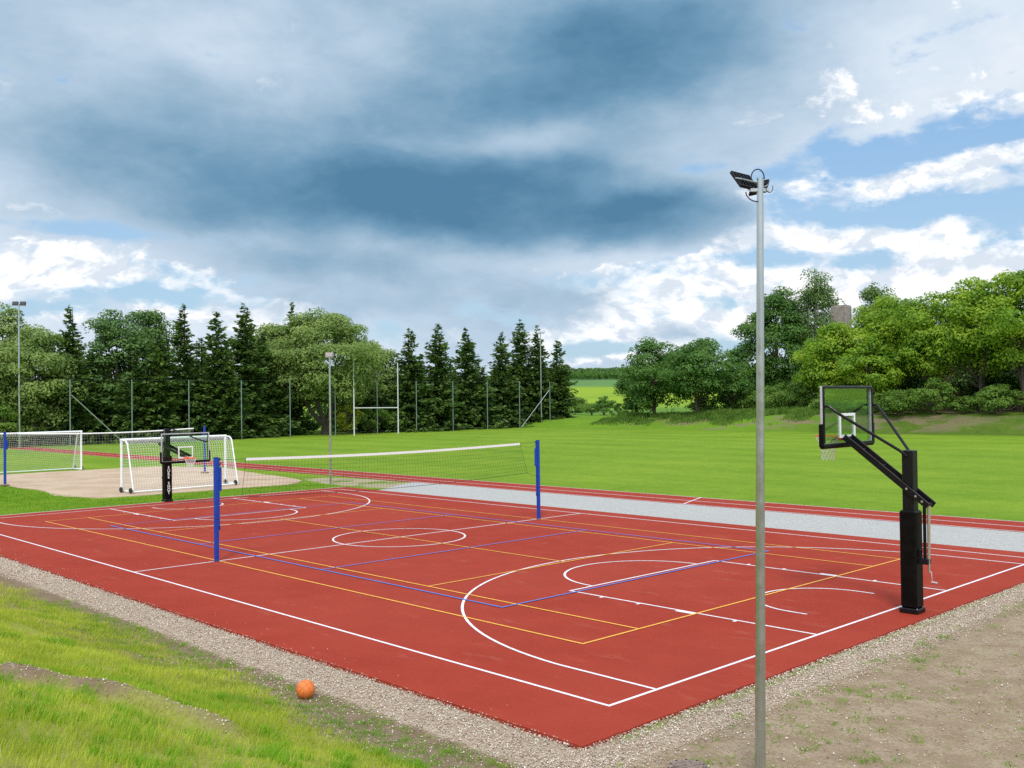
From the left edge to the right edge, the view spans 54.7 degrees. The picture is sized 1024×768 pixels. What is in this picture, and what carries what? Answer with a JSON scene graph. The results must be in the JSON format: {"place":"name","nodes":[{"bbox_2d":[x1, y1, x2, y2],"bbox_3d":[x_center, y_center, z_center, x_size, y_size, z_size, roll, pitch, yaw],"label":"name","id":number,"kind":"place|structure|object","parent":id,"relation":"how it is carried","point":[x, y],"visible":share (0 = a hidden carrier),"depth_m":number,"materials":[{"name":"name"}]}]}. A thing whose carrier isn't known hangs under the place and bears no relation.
{"place":"outdoors","nodes":[
{"label":"outdoors","id":0,"kind":"place"},
{"bbox_2d":[0,582,419,767],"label":"bank grass","id":1,"kind":"structure","parent":0,"point":[47,661],"depth_m":10.83,"materials":[{"name":"plant"}]},
{"bbox_2d":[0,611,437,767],"bbox_3d":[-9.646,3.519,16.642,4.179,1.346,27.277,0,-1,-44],"label":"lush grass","id":2,"kind":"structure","parent":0,"point":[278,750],"depth_m":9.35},
{"bbox_2d":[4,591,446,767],"bbox_3d":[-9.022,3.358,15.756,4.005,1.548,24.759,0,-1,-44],"label":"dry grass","id":3,"kind":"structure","parent":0,"point":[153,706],"depth_m":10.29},
{"bbox_2d":[0,374,1023,767],"bbox_3d":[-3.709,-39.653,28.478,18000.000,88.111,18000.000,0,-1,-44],"label":"ground","id":4,"kind":"structure","parent":0,"point":[970,464],"depth_m":20.95,"materials":[{"name":"plant"}]},
{"bbox_2d":[0,345,21,421],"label":"willow tree","id":5,"kind":"object","parent":4,"relation":"on","point":[4,356],"visible":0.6,"depth_m":92.94,"materials":[{"name":"green plant"}]},
{"bbox_2d":[0,404,21,447],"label":"bush","id":6,"kind":"object","parent":4,"relation":"on","point":[7,414],"visible":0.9,"depth_m":90.73,"materials":[{"name":"green plant"}]},
{"bbox_2d":[0,302,35,381],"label":"willow tree","id":7,"kind":"object","parent":4,"relation":"on","point":[9,329],"visible":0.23,"depth_m":108.88,"materials":[{"name":"green plant"}]},
{"bbox_2d":[12,301,25,447],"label":"light pole","id":8,"kind":"object","parent":4,"relation":"on","point":[16,303],"visible":0.94,"depth_m":91.26,"materials":[{"name":"metal"}]},
{"bbox_2d":[0,486,63,501],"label":"turf","id":9,"kind":"structure","parent":4,"relation":"on","point":[20,495],"depth_m":43.10,"materials":[{"name":"green plant"}]},
{"bbox_2d":[0,431,82,472],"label":"football goal","id":10,"kind":"object","parent":4,"relation":"on","point":[80,441],"visible":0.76,"depth_m":57.68,"materials":[{"name":"white metal"}]},
{"bbox_2d":[0,324,88,445],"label":"willow tree","id":11,"kind":"object","parent":4,"relation":"on","point":[38,350],"visible":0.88,"depth_m":94.77,"materials":[{"name":"green plant"}]},
{"bbox_2d":[45,351,87,381],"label":"willow tree","id":12,"kind":"object","parent":4,"relation":"on","point":[83,357],"visible":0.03,"depth_m":101.70,"materials":[{"name":"green plant"}]},
{"bbox_2d":[24,305,109,445],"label":"spruce tree","id":13,"kind":"object","parent":4,"relation":"on","point":[82,419],"visible":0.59,"depth_m":97.95,"materials":[{"name":"green plant"}]},
{"bbox_2d":[51,346,135,443],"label":"spruce tree","id":14,"kind":"object","parent":4,"relation":"on","point":[104,415],"visible":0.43,"depth_m":100.31,"materials":[{"name":"green plant"}]},
{"bbox_2d":[81,309,161,430],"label":"alder tree","id":15,"kind":"object","parent":4,"relation":"on","point":[109,331],"visible":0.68,"depth_m":101.31,"materials":[{"name":"green plant"}]},
{"bbox_2d":[101,350,168,443],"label":"spruce tree","id":16,"kind":"object","parent":4,"relation":"on","point":[122,403],"visible":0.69,"depth_m":100.04,"materials":[{"name":"green plant"}]},
{"bbox_2d":[112,308,182,386],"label":"alder tree","id":17,"kind":"object","parent":4,"relation":"on","point":[145,319],"visible":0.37,"depth_m":105.77,"materials":[{"name":"green plant"}]},
{"bbox_2d":[0,466,301,497],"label":"sand pit","id":18,"kind":"object","parent":4,"relation":"on","point":[99,483],"visible":0.82,"depth_m":49.47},
{"bbox_2d":[0,432,9,486],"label":"beach volleyball post","id":19,"kind":"object","parent":18,"relation":"on","point":[5,444],"visible":1,"depth_m":47.59,"materials":[{"name":"metal"}]},
{"bbox_2d":[119,435,237,492],"bbox_3d":[-14.988,3.553,44.837,1.240,2.323,5.380,-2,-1,42],"label":"football goal","id":20,"kind":"object","parent":18,"relation":"on","point":[132,489],"visible":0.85,"depth_m":44.58,"materials":[{"name":"white metal"}]},
{"bbox_2d":[201,426,208,472],"bbox_3d":[-16.979,3.629,54.721,0.340,2.640,0.340,0,-1,-44],"label":"beach volleyball post","id":21,"kind":"object","parent":18,"relation":"on","point":[204,445],"visible":0.73,"depth_m":54.68,"materials":[{"name":"metal"}]},
{"bbox_2d":[18,427,202,453],"bbox_3d":[-20.689,2.933,51.188,10.151,1.098,0.080,0,-1,-44],"label":"beach volleyball net","id":22,"kind":"object","parent":21,"relation":"attached to","point":[90,441],"visible":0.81,"depth_m":50.34,"materials":[{"name":"grey"}]},
{"bbox_2d":[120,334,197,441],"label":"spruce tree","id":23,"kind":"object","parent":4,"relation":"on","point":[164,420],"visible":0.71,"depth_m":101.48,"materials":[{"name":"green plant"}]},
{"bbox_2d":[0,487,338,515],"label":"kerb","id":24,"kind":"structure","parent":4,"relation":"on","point":[158,502],"depth_m":38.42,"materials":[{"name":"concrete"}]},
{"bbox_2d":[166,304,220,440],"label":"spruce tree","id":25,"kind":"object","parent":4,"relation":"on","point":[188,370],"visible":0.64,"depth_m":105.05,"materials":[{"name":"green plant"}]},
{"bbox_2d":[191,337,207,404],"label":"spruce tree","id":26,"kind":"object","parent":4,"relation":"on","point":[202,353],"visible":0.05,"depth_m":110.84,"materials":[{"name":"green plant"}]},
{"bbox_2d":[0,480,404,514],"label":"turf","id":27,"kind":"structure","parent":4,"relation":"on","point":[32,505],"depth_m":40.20,"materials":[{"name":"green plant"}]},
{"bbox_2d":[181,311,258,439],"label":"spruce tree","id":28,"kind":"object","parent":4,"relation":"on","point":[211,371],"visible":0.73,"depth_m":106.18,"materials":[{"name":"green plant"}]},
{"bbox_2d":[206,340,256,439],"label":"spruce tree","id":29,"kind":"object","parent":4,"relation":"on","point":[234,393],"visible":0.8,"depth_m":106.39,"materials":[{"name":"green plant"}]},
{"bbox_2d":[0,383,490,443],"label":"undergrowth","id":30,"kind":"object","parent":4,"relation":"on","point":[324,410],"visible":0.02,"depth_m":127.78,"materials":[{"name":"green plant"}]},
{"bbox_2d":[221,302,289,437],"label":"spruce tree","id":31,"kind":"object","parent":4,"relation":"on","point":[249,374],"visible":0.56,"depth_m":110.64,"materials":[{"name":"green plant"}]},
{"bbox_2d":[237,323,314,414],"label":"willow tree","id":32,"kind":"object","parent":4,"relation":"on","point":[267,329],"visible":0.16,"depth_m":118.17,"materials":[{"name":"green plant"}]},
{"bbox_2d":[252,333,310,435],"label":"spruce tree","id":33,"kind":"object","parent":4,"relation":"on","point":[273,390],"visible":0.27,"depth_m":113.99,"materials":[{"name":"green plant"}]},
{"bbox_2d":[276,302,319,434],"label":"spruce tree","id":34,"kind":"object","parent":4,"relation":"on","point":[306,424],"visible":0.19,"depth_m":118.49,"materials":[{"name":"green plant"}]},
{"bbox_2d":[296,680,314,698],"bbox_3d":[-2.681,3.967,12.870,0.248,0.248,0.248,-28,61,-39],"label":"basketball","id":35,"kind":"object","parent":4,"relation":"on","point":[305,689],"visible":1,"depth_m":12.79,"materials":[{"name":"orange rubber"}]},
{"bbox_2d":[69,379,550,444],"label":"ball stop fence","id":36,"kind":"object","parent":4,"relation":"on","point":[70,394],"visible":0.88,"depth_m":109.14,"materials":[{"name":"grey metal"}]},
{"bbox_2d":[261,307,386,434],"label":"willow tree","id":37,"kind":"object","parent":4,"relation":"on","point":[309,333],"visible":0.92,"depth_m":114.23,"materials":[{"name":"green plant"}]},
{"bbox_2d":[325,353,333,483],"bbox_3d":[-8.582,1.646,46.754,0.340,6.240,0.260,-1,-1,6],"label":"light pole","id":38,"kind":"object","parent":4,"relation":"on","point":[329,355],"visible":0.9,"depth_m":46.70,"materials":[{"name":"metal"}]},
{"bbox_2d":[332,404,364,433],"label":"bush","id":39,"kind":"object","parent":4,"relation":"on","point":[342,419],"visible":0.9,"depth_m":116.80,"materials":[{"name":"green plant"}]},
{"bbox_2d":[357,408,388,432],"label":"bush","id":40,"kind":"object","parent":4,"relation":"on","point":[367,425],"visible":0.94,"depth_m":120.73,"materials":[{"name":"green plant"}]},
{"bbox_2d":[353,360,398,435],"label":"rugby posts","id":41,"kind":"object","parent":4,"relation":"on","point":[397,407],"visible":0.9,"depth_m":114.68,"materials":[{"name":"metal"}]},
{"bbox_2d":[349,344,402,417],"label":"willow tree","id":42,"kind":"object","parent":4,"relation":"on","point":[391,355],"visible":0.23,"depth_m":126.03,"materials":[{"name":"green plant"}]},
{"bbox_2d":[349,372,407,432],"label":"spruce tree","id":43,"kind":"object","parent":4,"relation":"on","point":[374,404],"visible":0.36,"depth_m":124.39,"materials":[{"name":"green plant"}]},
{"bbox_2d":[380,411,409,429],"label":"bush","id":44,"kind":"object","parent":4,"relation":"on","point":[393,416],"visible":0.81,"depth_m":122.97,"materials":[{"name":"green plant"}]},
{"bbox_2d":[378,328,449,432],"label":"spruce tree","id":45,"kind":"object","parent":4,"relation":"on","point":[411,372],"visible":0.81,"depth_m":125.49,"materials":[{"name":"green plant"}]},
{"bbox_2d":[404,323,475,431],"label":"spruce tree","id":46,"kind":"object","parent":4,"relation":"on","point":[441,387],"visible":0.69,"depth_m":128.10,"materials":[{"name":"green plant"}]},
{"bbox_2d":[443,358,458,402],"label":"spruce tree","id":47,"kind":"object","parent":4,"relation":"on","point":[450,376],"visible":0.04,"depth_m":136.37,"materials":[{"name":"green plant"}]},
{"bbox_2d":[447,327,501,429],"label":"spruce tree","id":48,"kind":"object","parent":4,"relation":"on","point":[468,384],"visible":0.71,"depth_m":132.32,"materials":[{"name":"green plant"}]},
{"bbox_2d":[461,365,510,428],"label":"spruce tree","id":49,"kind":"object","parent":4,"relation":"on","point":[493,417],"visible":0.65,"depth_m":132.49,"materials":[{"name":"green plant"}]},
{"bbox_2d":[479,332,533,427],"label":"spruce tree","id":50,"kind":"object","parent":4,"relation":"on","point":[503,384],"visible":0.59,"depth_m":137.51,"materials":[{"name":"green plant"}]},
{"bbox_2d":[0,487,1023,749],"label":"court","id":51,"kind":"object","parent":4,"relation":"on","point":[662,653],"visible":0.83,"depth_m":20.00,"materials":[{"name":"red rubber"}]},
{"bbox_2d":[158,428,210,501],"bbox_3d":[-12.594,3.147,38.103,1.846,2.866,2.965,0,-1,-21],"label":"basketball hoop","id":52,"kind":"object","parent":51,"relation":"on","point":[166,462],"visible":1,"depth_m":38.63,"materials":[{"name":"black metal"}]},
{"bbox_2d":[213,457,221,561],"bbox_3d":[-7.132,3.029,24.020,0.148,2.516,0.243,-1,-1,33],"label":"volleyball post","id":53,"kind":"object","parent":51,"relation":"on","point":[217,475],"visible":1,"depth_m":23.95,"materials":[{"name":"metal"}]},
{"bbox_2d":[111,502,766,606],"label":"blue court lines","id":54,"kind":"object","parent":51,"relation":"on","point":[447,550],"visible":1,"depth_m":24.19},
{"bbox_2d":[45,496,899,643],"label":"yellow court lines","id":55,"kind":"object","parent":51,"relation":"on","point":[492,574],"visible":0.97,"depth_m":22.43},
{"bbox_2d":[0,489,1023,705],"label":"white court lines","id":56,"kind":"object","parent":51,"relation":"on","point":[479,631],"visible":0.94,"depth_m":19.18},
{"bbox_2d":[534,440,540,518],"bbox_3d":[0.811,3.049,31.598,0.148,2.516,0.243,-1,-1,33],"label":"volleyball post","id":57,"kind":"object","parent":51,"relation":"on","point":[537,454],"visible":1,"depth_m":31.59,"materials":[{"name":"metal"}]},
{"bbox_2d":[219,442,534,502],"bbox_3d":[-3.162,2.373,27.805,10.941,1.080,0.042,0,-1,-44],"label":"volleyball net","id":58,"kind":"object","parent":57,"relation":"attached to","point":[351,455],"visible":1,"depth_m":27.27,"materials":[{"name":"white"}]},
{"bbox_2d":[815,386,937,614],"bbox_3d":[6.345,2.024,17.872,1.786,3.990,2.006,-1,-1,-10],"label":"basketball hoop","id":59,"kind":"object","parent":51,"relation":"on","point":[846,416],"visible":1,"depth_m":17.45,"materials":[{"name":"black metal"}]},
{"bbox_2d":[0,555,1023,767],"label":"gravel stones","id":60,"kind":"object","parent":4,"relation":"on","point":[66,581],"visible":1,"depth_m":13.39,"materials":[{"name":"gravel"}]},
{"bbox_2d":[4,598,1023,767],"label":"verge weeds","id":61,"kind":"object","parent":4,"relation":"on","point":[100,617],"visible":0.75,"depth_m":12.35,"materials":[{"name":"green plant"}]},
{"bbox_2d":[506,319,550,424],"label":"spruce tree","id":62,"kind":"object","parent":4,"relation":"on","point":[518,369],"visible":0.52,"depth_m":140.86,"materials":[{"name":"green plant"}]},
{"bbox_2d":[537,330,544,421],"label":"light pole","id":63,"kind":"object","parent":4,"relation":"on","point":[541,332],"visible":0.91,"depth_m":138.63,"materials":[{"name":"metal"}]},
{"bbox_2d":[514,325,570,421],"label":"spruce tree","id":64,"kind":"object","parent":4,"relation":"on","point":[548,411],"visible":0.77,"depth_m":141.12,"materials":[{"name":"green plant"}]},
{"bbox_2d":[543,340,578,418],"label":"spruce tree","id":65,"kind":"object","parent":4,"relation":"on","point":[560,379],"visible":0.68,"depth_m":143.29,"materials":[{"name":"green plant"}]},
{"bbox_2d":[563,397,587,414],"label":"bush","id":66,"kind":"object","parent":4,"relation":"on","point":[580,401],"visible":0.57,"depth_m":164.73,"materials":[{"name":"green plant"}]},
{"bbox_2d":[580,403,602,414],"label":"bush","id":67,"kind":"object","parent":4,"relation":"on","point":[588,408],"visible":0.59,"depth_m":157.17,"materials":[{"name":"green plant"}]},
{"bbox_2d":[539,370,649,378],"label":"woods","id":68,"kind":"object","parent":4,"relation":"on","point":[594,375],"visible":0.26,"depth_m":870.51,"materials":[{"name":"green plant"}]},
{"bbox_2d":[489,366,713,375],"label":"distant forest","id":69,"kind":"object","parent":4,"relation":"on","point":[591,370],"visible":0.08,"depth_m":1362.26,"materials":[{"name":"green plant"}]},
{"bbox_2d":[588,396,615,414],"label":"bush","id":70,"kind":"object","parent":4,"relation":"on","point":[604,403],"visible":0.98,"depth_m":153.68,"materials":[{"name":"green plant"}]},
{"bbox_2d":[606,403,628,415],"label":"bush","id":71,"kind":"object","parent":4,"relation":"on","point":[618,405],"visible":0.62,"depth_m":138.34,"materials":[{"name":"green plant"}]},
{"bbox_2d":[613,366,652,412],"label":"oak tree","id":72,"kind":"object","parent":4,"relation":"on","point":[620,383],"visible":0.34,"depth_m":135.75,"materials":[{"name":"green plant"}]},
{"bbox_2d":[617,336,680,413],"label":"oak tree","id":73,"kind":"object","parent":4,"relation":"on","point":[646,392],"visible":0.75,"depth_m":128.01,"materials":[{"name":"green plant"}]},
{"bbox_2d":[669,759,707,767],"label":"rock","id":74,"kind":"object","parent":4,"relation":"on","point":[685,763],"visible":1,"depth_m":10.30,"materials":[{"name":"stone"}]},
{"bbox_2d":[653,337,752,411],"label":"oak tree","id":75,"kind":"object","parent":4,"relation":"on","point":[684,374],"visible":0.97,"depth_m":120.89,"materials":[{"name":"green plant"}]},
{"bbox_2d":[684,397,724,410],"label":"bush","id":76,"kind":"object","parent":4,"relation":"on","point":[704,405],"visible":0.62,"depth_m":125.04,"materials":[{"name":"green plant"}]},
{"bbox_2d":[591,405,819,425],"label":"bank weeds","id":77,"kind":"object","parent":4,"relation":"on","point":[723,416],"visible":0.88,"depth_m":118.80,"materials":[{"name":"green plant"}]},
{"bbox_2d":[704,366,755,408],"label":"oak tree","id":78,"kind":"object","parent":4,"relation":"on","point":[744,383],"visible":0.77,"depth_m":121.88,"materials":[{"name":"green plant"}]},
{"bbox_2d":[719,347,755,396],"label":"oak tree","id":79,"kind":"object","parent":4,"relation":"on","point":[737,353],"visible":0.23,"depth_m":131.87,"materials":[{"name":"green plant"}]},
{"bbox_2d":[722,390,764,408],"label":"bush","id":80,"kind":"object","parent":4,"relation":"on","point":[743,404],"visible":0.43,"depth_m":122.38,"materials":[{"name":"green plant"}]},
{"bbox_2d":[730,169,772,767],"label":"light pole","id":81,"kind":"object","parent":4,"relation":"on","point":[759,188],"visible":1,"depth_m":9.83,"materials":[{"name":"metal"}]},
{"bbox_2d":[730,286,814,395],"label":"oak tree","id":82,"kind":"object","parent":4,"relation":"on","point":[776,335],"visible":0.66,"depth_m":130.20,"materials":[{"name":"green plant"}]},
{"bbox_2d":[744,383,817,409],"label":"bush","id":83,"kind":"object","parent":4,"relation":"on","point":[772,400],"visible":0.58,"depth_m":119.26,"materials":[{"name":"green plant"}]},
{"bbox_2d":[778,379,819,406],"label":"bush","id":84,"kind":"object","parent":4,"relation":"on","point":[798,392],"visible":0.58,"depth_m":115.48,"materials":[{"name":"green plant"}]},
{"bbox_2d":[584,599,1023,767],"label":"verge sprouts","id":85,"kind":"object","parent":4,"relation":"on","point":[896,698],"visible":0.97,"depth_m":12.31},
{"bbox_2d":[809,391,819,406],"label":"bush","id":86,"kind":"object","parent":4,"relation":"on","point":[814,403],"visible":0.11,"depth_m":111.08,"materials":[{"name":"green plant"}]},
{"bbox_2d":[784,268,846,398],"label":"birch tree","id":87,"kind":"object","parent":4,"relation":"on","point":[813,296],"visible":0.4,"depth_m":129.48,"materials":[{"name":"green plant"}]},
{"bbox_2d":[788,335,844,391],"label":"alder tree","id":88,"kind":"object","parent":4,"relation":"on","point":[794,372],"visible":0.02,"depth_m":121.04,"materials":[{"name":"green plant"}]},
{"bbox_2d":[789,320,879,397],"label":"maple tree","id":89,"kind":"object","parent":4,"relation":"on","point":[819,374],"visible":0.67,"depth_m":111.54,"materials":[{"name":"green plant"}]},
{"bbox_2d":[834,332,905,398],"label":"maple tree","id":90,"kind":"object","parent":4,"relation":"on","point":[882,383],"visible":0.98,"depth_m":105.97,"materials":[{"name":"green plant"}]},
{"bbox_2d":[852,281,898,342],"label":"birch tree","id":91,"kind":"object","parent":4,"relation":"on","point":[872,292],"visible":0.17,"depth_m":130.06,"materials":[{"name":"green plant"}]},
{"bbox_2d":[830,293,929,411],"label":"maple tree","id":92,"kind":"object","parent":4,"relation":"on","point":[885,307],"visible":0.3,"depth_m":109.11,"materials":[{"name":"green plant"}]},
{"bbox_2d":[873,388,928,414],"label":"bush","id":93,"kind":"object","parent":4,"relation":"on","point":[893,402],"visible":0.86,"depth_m":101.84,"materials":[{"name":"green plant"}]},
{"bbox_2d":[876,343,946,410],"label":"alder tree","id":94,"kind":"object","parent":4,"relation":"on","point":[913,383],"visible":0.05,"depth_m":114.32,"materials":[{"name":"green plant"}]},
{"bbox_2d":[879,291,969,411],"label":"maple tree","id":95,"kind":"object","parent":4,"relation":"on","point":[921,321],"visible":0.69,"depth_m":103.72,"materials":[{"name":"green plant"}]},
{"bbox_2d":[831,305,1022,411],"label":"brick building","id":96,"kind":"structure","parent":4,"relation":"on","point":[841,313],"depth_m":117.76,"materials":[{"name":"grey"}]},
{"bbox_2d":[909,377,959,413],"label":"bush","id":97,"kind":"object","parent":4,"relation":"on","point":[919,396],"visible":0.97,"depth_m":99.45,"materials":[{"name":"green plant"}]},
{"bbox_2d":[947,395,983,413],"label":"bush","id":98,"kind":"object","parent":4,"relation":"on","point":[966,399],"visible":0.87,"depth_m":98.47,"materials":[{"name":"green plant"}]},
{"bbox_2d":[920,276,1022,411],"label":"maple tree","id":99,"kind":"object","parent":4,"relation":"on","point":[971,340],"visible":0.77,"depth_m":99.66,"materials":[{"name":"green plant"}]},
{"bbox_2d":[947,347,1021,409],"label":"alder tree","id":100,"kind":"object","parent":4,"relation":"on","point":[1009,376],"visible":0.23,"depth_m":109.47,"materials":[{"name":"green plant"}]},
{"bbox_2d":[968,269,1023,411],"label":"maple tree","id":101,"kind":"object","parent":4,"relation":"on","point":[1007,307],"visible":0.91,"depth_m":95.71,"materials":[{"name":"green plant"}]},
{"bbox_2d":[969,383,1023,413],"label":"bush","id":102,"kind":"object","parent":4,"relation":"on","point":[991,391],"visible":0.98,"depth_m":95.53,"materials":[{"name":"green plant"}]},
{"bbox_2d":[0,0,1023,376],"label":"sky","id":103,"kind":"structure","parent":0,"point":[563,168],"materials":[{"name":"blue"}]},
{"bbox_2d":[8,447,1023,531],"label":"running track","id":104,"kind":"structure","parent":0,"point":[1000,525],"depth_m":38.30,"materials":[{"name":"red rubber"}]},
{"bbox_2d":[17,447,1022,531],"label":"track lines","id":105,"kind":"object","parent":104,"relation":"on","point":[625,495],"visible":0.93,"depth_m":37.62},
{"bbox_2d":[381,482,1023,551],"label":"gravel path","id":106,"kind":"structure","parent":0,"point":[982,538],"depth_m":31.78,"materials":[{"name":"gravel"}]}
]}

